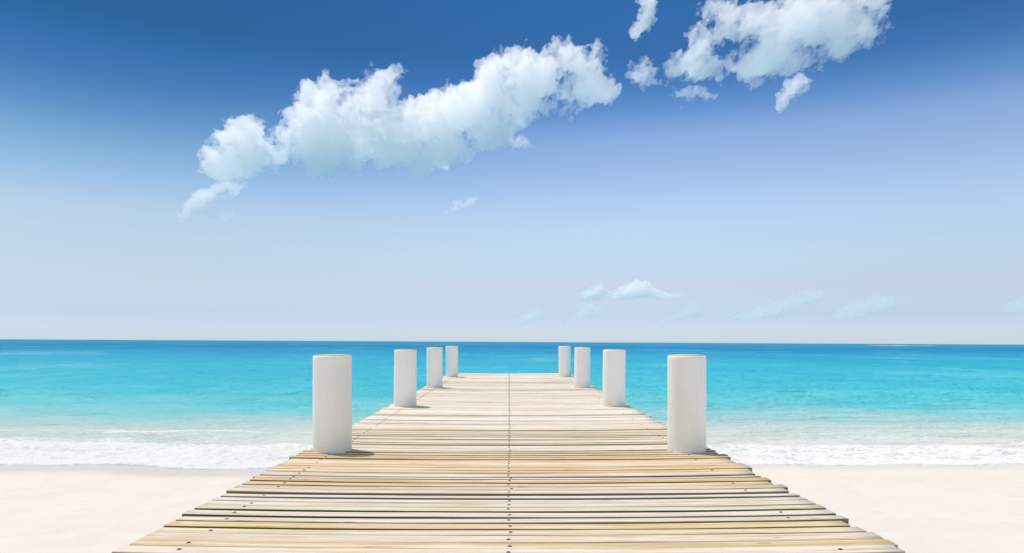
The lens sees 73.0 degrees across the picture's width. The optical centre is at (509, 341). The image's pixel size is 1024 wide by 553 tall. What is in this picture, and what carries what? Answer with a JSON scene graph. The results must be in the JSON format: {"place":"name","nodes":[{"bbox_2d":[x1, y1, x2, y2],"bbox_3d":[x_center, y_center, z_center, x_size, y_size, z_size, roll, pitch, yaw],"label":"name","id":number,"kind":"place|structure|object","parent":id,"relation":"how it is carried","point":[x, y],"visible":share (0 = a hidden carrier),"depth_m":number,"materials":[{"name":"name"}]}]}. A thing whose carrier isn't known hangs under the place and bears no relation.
{"place":"outdoors","nodes":[
{"label":"outdoors","id":0,"kind":"place"},
{"bbox_2d":[0,339,1023,469],"bbox_3d":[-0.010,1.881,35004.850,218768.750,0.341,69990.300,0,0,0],"label":"sea","id":1,"kind":"structure","parent":0,"point":[206,404],"depth_m":23.78,"materials":[{"name":"teal liquid"}]},
{"bbox_2d":[0,464,1023,552],"bbox_3d":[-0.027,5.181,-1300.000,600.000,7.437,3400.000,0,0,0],"label":"beach","id":2,"kind":"structure","parent":0,"point":[905,508],"depth_m":7.69,"materials":[{"name":"beige sand"}]},
{"bbox_2d":[112,373,914,552],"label":"jetty","id":3,"kind":"object","parent":2,"relation":"on","point":[508,463],"visible":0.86,"depth_m":5.46,"materials":[{"name":"brown wood"}]},
{"bbox_2d":[313,354,351,452],"bbox_3d":[-1.937,0.678,7.581,0.419,1.085,0.416,0,0,0],"label":"white post","id":4,"kind":"object","parent":3,"relation":"on","point":[332,403],"visible":0.98,"depth_m":7.40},
{"bbox_2d":[394,349,416,406],"bbox_3d":[-1.923,0.678,12.800,0.416,1.085,0.419,0,0,-36],"label":"white post","id":5,"kind":"object","parent":3,"relation":"on","point":[405,377],"visible":0.97,"depth_m":12.62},
{"bbox_2d":[427,347,442,387],"bbox_3d":[-1.947,0.678,18.050,0.416,1.085,0.419,0,0,18],"label":"white post","id":6,"kind":"object","parent":3,"relation":"on","point":[434,369],"visible":0.98,"depth_m":17.87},
{"bbox_2d":[446,346,457,376],"bbox_3d":[-1.944,0.678,23.451,0.419,1.085,0.416,0,0,-18],"label":"white post","id":7,"kind":"object","parent":3,"relation":"on","point":[451,361],"visible":0.94,"depth_m":23.27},
{"bbox_2d":[559,346,570,376],"bbox_3d":[1.882,0.679,23.450,0.416,1.085,0.419,0,0,9],"label":"white post","id":8,"kind":"object","parent":3,"relation":"on","point":[564,361],"visible":0.97,"depth_m":23.27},
{"bbox_2d":[574,347,589,387],"bbox_3d":[1.909,0.679,18.051,0.419,1.085,0.416,0,0,45],"label":"white post","id":9,"kind":"object","parent":3,"relation":"on","point":[582,367],"visible":0.98,"depth_m":17.87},
{"bbox_2d":[603,349,625,406],"bbox_3d":[1.941,0.678,12.799,0.419,1.085,0.416,0,0,-9],"label":"white post","id":10,"kind":"object","parent":3,"relation":"on","point":[614,365],"visible":0.96,"depth_m":12.62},
{"bbox_2d":[667,354,705,452],"bbox_3d":[1.944,0.678,7.580,0.416,1.085,0.419,0,0,27],"label":"white post","id":11,"kind":"object","parent":3,"relation":"on","point":[686,381],"visible":1,"depth_m":7.40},
{"bbox_2d":[0,0,1023,344],"label":"sky","id":12,"kind":"structure","parent":0,"point":[625,171],"materials":[{"name":"blue"}]}
]}

